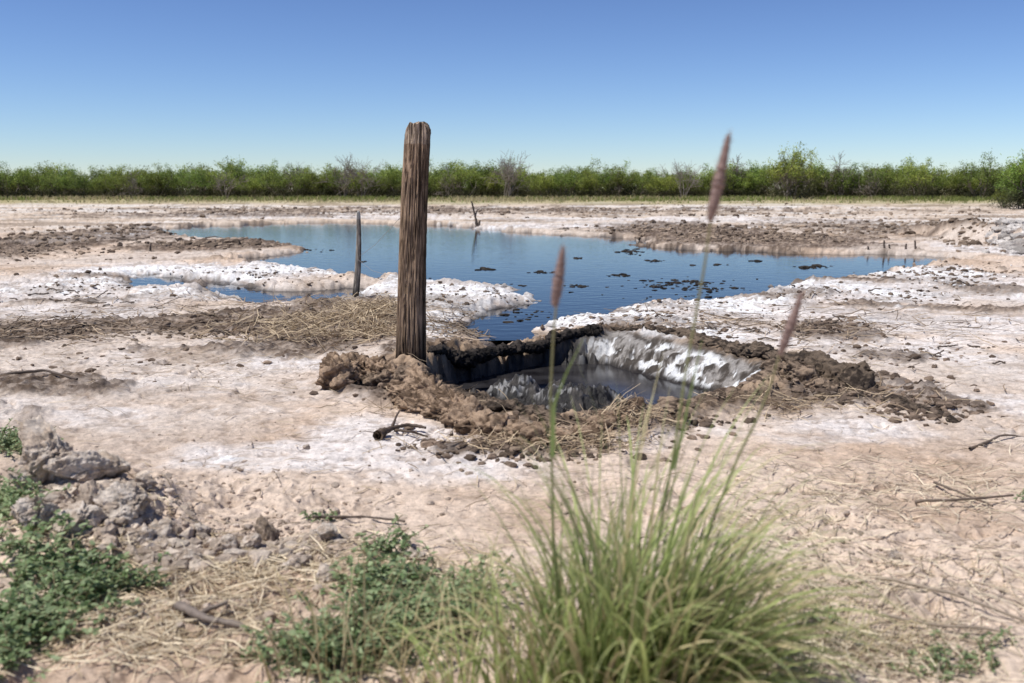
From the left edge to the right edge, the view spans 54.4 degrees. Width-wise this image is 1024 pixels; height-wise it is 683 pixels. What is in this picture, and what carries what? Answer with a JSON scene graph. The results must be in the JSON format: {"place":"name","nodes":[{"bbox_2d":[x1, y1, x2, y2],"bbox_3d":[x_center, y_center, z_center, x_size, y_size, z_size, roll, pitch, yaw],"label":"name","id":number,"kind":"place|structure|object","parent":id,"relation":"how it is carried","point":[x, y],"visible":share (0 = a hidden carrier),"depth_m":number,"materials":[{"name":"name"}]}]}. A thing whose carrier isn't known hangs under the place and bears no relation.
{"place":"outdoors","nodes":[
{"label":"outdoors","id":0,"kind":"place"},
{"bbox_2d":[0,189,1023,682],"bbox_3d":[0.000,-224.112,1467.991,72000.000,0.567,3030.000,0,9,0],"label":"ground","id":1,"kind":"structure","parent":0,"point":[644,351],"depth_m":4.19,"materials":[{"name":"beige soil"}]},
{"bbox_2d":[0,475,17,495],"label":"leafy weed","id":2,"kind":"object","parent":1,"relation":"on","point":[5,483],"visible":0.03,"depth_m":2.80,"materials":[{"name":"green plant"}]},
{"bbox_2d":[0,418,63,456],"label":"leafy weed","id":3,"kind":"object","parent":1,"relation":"on","point":[10,439],"visible":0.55,"depth_m":3.44,"materials":[{"name":"green plant"}]},
{"bbox_2d":[0,467,171,682],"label":"leafy weed","id":4,"kind":"object","parent":1,"relation":"on","point":[88,578],"visible":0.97,"depth_m":2.19,"materials":[{"name":"green plant"}]},
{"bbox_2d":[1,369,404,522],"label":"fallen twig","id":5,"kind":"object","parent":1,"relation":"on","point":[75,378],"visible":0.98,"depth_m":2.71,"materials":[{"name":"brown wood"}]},
{"bbox_2d":[299,509,337,521],"bbox_3d":[-0.516,0.477,2.712,0.103,0.038,0.089,-6,11,-34],"label":"leafy weed","id":6,"kind":"object","parent":1,"relation":"on","point":[315,513],"visible":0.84,"depth_m":2.71,"materials":[{"name":"green plant"}]},
{"bbox_2d":[352,210,360,296],"bbox_3d":[-1.252,-0.650,7.970,0.099,0.792,0.052,0,9,0],"label":"wooden stake","id":7,"kind":"object","parent":1,"relation":"on","point":[356,283],"visible":0.9,"depth_m":7.95,"materials":[{"name":"grey wood"}]},
{"bbox_2d":[360,218,399,276],"bbox_3d":[-0.901,-0.638,6.491,0.027,0.414,3.002,-2,9,-12],"label":"fence wire","id":8,"kind":"object","parent":7,"relation":"attached to","point":[375,244],"visible":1,"depth_m":6.06,"materials":[{"name":"grey metal"}]},
{"bbox_2d":[240,513,531,682],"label":"leafy weed","id":9,"kind":"object","parent":1,"relation":"on","point":[382,572],"visible":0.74,"depth_m":2.02,"materials":[{"name":"green plant"}]},
{"bbox_2d":[373,410,427,440],"bbox_3d":[-0.391,0.319,3.657,0.155,0.072,0.258,2,9,15],"label":"fallen twig","id":10,"kind":"object","parent":1,"relation":"on","point":[380,433],"visible":0.99,"depth_m":3.64,"materials":[{"name":"brown wood"}]},
{"bbox_2d":[395,121,430,364],"bbox_3d":[-0.493,-0.417,4.941,0.195,1.328,0.135,0,9,0],"label":"wooden post","id":11,"kind":"object","parent":1,"relation":"on","point":[411,321],"visible":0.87,"depth_m":4.88,"materials":[{"name":"brown wood"}]},
{"bbox_2d":[5,415,900,583],"bbox_3d":[-0.235,0.412,2.428,2.323,0.329,0.396,2,9,11],"label":"dirt clod heap","id":12,"kind":"object","parent":1,"relation":"on","point":[49,455],"visible":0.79,"depth_m":2.54,"materials":[{"name":"soil"}]},
{"bbox_2d":[471,201,480,227],"bbox_3d":[-0.855,-3.037,23.885,0.229,0.657,0.161,-6,10,-33],"label":"dead branch","id":13,"kind":"object","parent":1,"relation":"on","point":[477,223],"visible":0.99,"depth_m":23.87,"materials":[{"name":"wood"}]},
{"bbox_2d":[0,194,1003,204],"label":"dry grass strip","id":14,"kind":"object","parent":1,"relation":"on","point":[369,198],"visible":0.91,"depth_m":76.72,"materials":[{"name":"plant"}]},
{"bbox_2d":[759,141,824,198],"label":"mesquite tree","id":15,"kind":"object","parent":14,"relation":"on","point":[777,172],"visible":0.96,"depth_m":86.26,"materials":[{"name":"green plant"}]},
{"bbox_2d":[890,156,939,197],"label":"mesquite tree","id":16,"kind":"object","parent":14,"relation":"on","point":[919,176],"visible":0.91,"depth_m":85.25,"materials":[{"name":"green plant"}]},
{"bbox_2d":[951,151,1003,199],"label":"mesquite tree","id":17,"kind":"object","parent":14,"relation":"on","point":[990,181],"visible":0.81,"depth_m":82.64,"materials":[{"name":"green plant"}]},
{"bbox_2d":[0,227,1005,363],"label":"driftwood sticks","id":18,"kind":"object","parent":1,"relation":"on","point":[751,329],"visible":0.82,"depth_m":6.86,"materials":[{"name":"wood"}]},
{"bbox_2d":[0,150,1022,198],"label":"mesquite tree line","id":19,"kind":"object","parent":1,"relation":"on","point":[486,180],"visible":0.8,"depth_m":90.03,"materials":[{"name":"green plant"}]},
{"bbox_2d":[0,221,1023,682],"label":"straw litter","id":20,"kind":"object","parent":1,"relation":"on","point":[354,307],"visible":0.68,"depth_m":2.51,"materials":[{"name":"beige plant"}]},
{"bbox_2d":[174,600,245,629],"bbox_3d":[-0.610,0.563,2.055,0.196,0.030,0.084,8,12,41],"label":"fallen twig","id":21,"kind":"object","parent":20,"relation":"on","point":[189,610],"visible":0.98,"depth_m":2.04,"materials":[{"name":"wood"}]},
{"bbox_2d":[0,202,1023,673],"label":"dirt clods","id":22,"kind":"object","parent":1,"relation":"on","point":[1008,240],"visible":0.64,"depth_m":4.00,"materials":[{"name":"brown soil"}]},
{"bbox_2d":[149,240,916,250],"bbox_3d":[0.305,-1.388,14.597,11.273,0.192,0.055,0,9,0],"label":"broken stubble","id":23,"kind":"object","parent":1,"relation":"on","point":[915,247],"visible":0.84,"depth_m":14.59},
{"bbox_2d":[455,364,703,404],"bbox_3d":[0.446,0.276,5.031,1.683,0.001,2.152,0,9,0],"label":"pit sludge","id":24,"kind":"object","parent":1,"relation":"on","point":[611,376],"depth_m":5.44,"materials":[{"name":"grey liquid"}]},
{"bbox_2d":[225,526,968,682],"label":"dry grass tuft","id":25,"kind":"object","parent":1,"relation":"on","point":[344,662],"visible":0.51,"depth_m":1.87,"materials":[{"name":"plant"}]},
{"bbox_2d":[305,129,942,682],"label":"grass clump","id":26,"kind":"object","parent":1,"relation":"on","point":[637,623],"visible":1,"depth_m":1.55,"materials":[{"name":"green plant"}]},
{"bbox_2d":[315,323,960,446],"bbox_3d":[0.391,0.165,4.660,2.418,0.253,2.655,-5,10,-28],"label":"pit rim crust","id":27,"kind":"object","parent":1,"relation":"on","point":[426,393],"visible":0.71,"depth_m":4.46},
{"bbox_2d":[743,594,844,680],"bbox_3d":[0.541,0.584,1.970,0.196,0.064,0.462,4,10,24],"label":"leafy weed","id":28,"kind":"object","parent":1,"relation":"on","point":[831,622],"visible":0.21,"depth_m":1.92,"materials":[{"name":"green plant"}]},
{"bbox_2d":[765,576,1023,650],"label":"fallen twig","id":29,"kind":"object","parent":1,"relation":"on","point":[945,592],"visible":0.77,"depth_m":2.06,"materials":[{"name":"brown wood"}]},
{"bbox_2d":[887,488,1023,682],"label":"leafy weed","id":30,"kind":"object","parent":1,"relation":"on","point":[944,658],"visible":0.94,"depth_m":1.89,"materials":[{"name":"green plant"}]},
{"bbox_2d":[915,434,1023,506],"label":"fallen twig","id":31,"kind":"object","parent":1,"relation":"on","point":[958,491],"visible":1,"depth_m":2.88,"materials":[{"name":"brown wood"}]},
{"bbox_2d":[989,191,1016,207],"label":"mesquite shrub","id":32,"kind":"object","parent":1,"relation":"on","point":[998,196],"visible":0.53,"depth_m":46.54,"materials":[{"name":"green plant"}]},
{"bbox_2d":[989,154,1023,208],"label":"mesquite shrub","id":33,"kind":"object","parent":1,"relation":"on","point":[1010,188],"visible":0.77,"depth_m":45.30,"materials":[{"name":"green plant"}]},
{"bbox_2d":[997,149,1023,208],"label":"mesquite shrub","id":34,"kind":"object","parent":1,"relation":"on","point":[1019,171],"visible":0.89,"depth_m":44.74,"materials":[{"name":"green plant"}]},
{"bbox_2d":[0,0,1023,188],"label":"sky","id":35,"kind":"structure","parent":0,"point":[647,84],"materials":[{"name":"blue"}]},
{"bbox_2d":[126,223,946,339],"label":"pond water","id":36,"kind":"structure","parent":0,"point":[464,253],"depth_m":12.47,"materials":[{"name":"blue liquid"}]},
{"bbox_2d":[304,248,827,322],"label":"mud islets","id":37,"kind":"object","parent":36,"relation":"in","point":[813,266],"visible":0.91,"depth_m":10.11,"materials":[{"name":"brown soil"}]}
]}

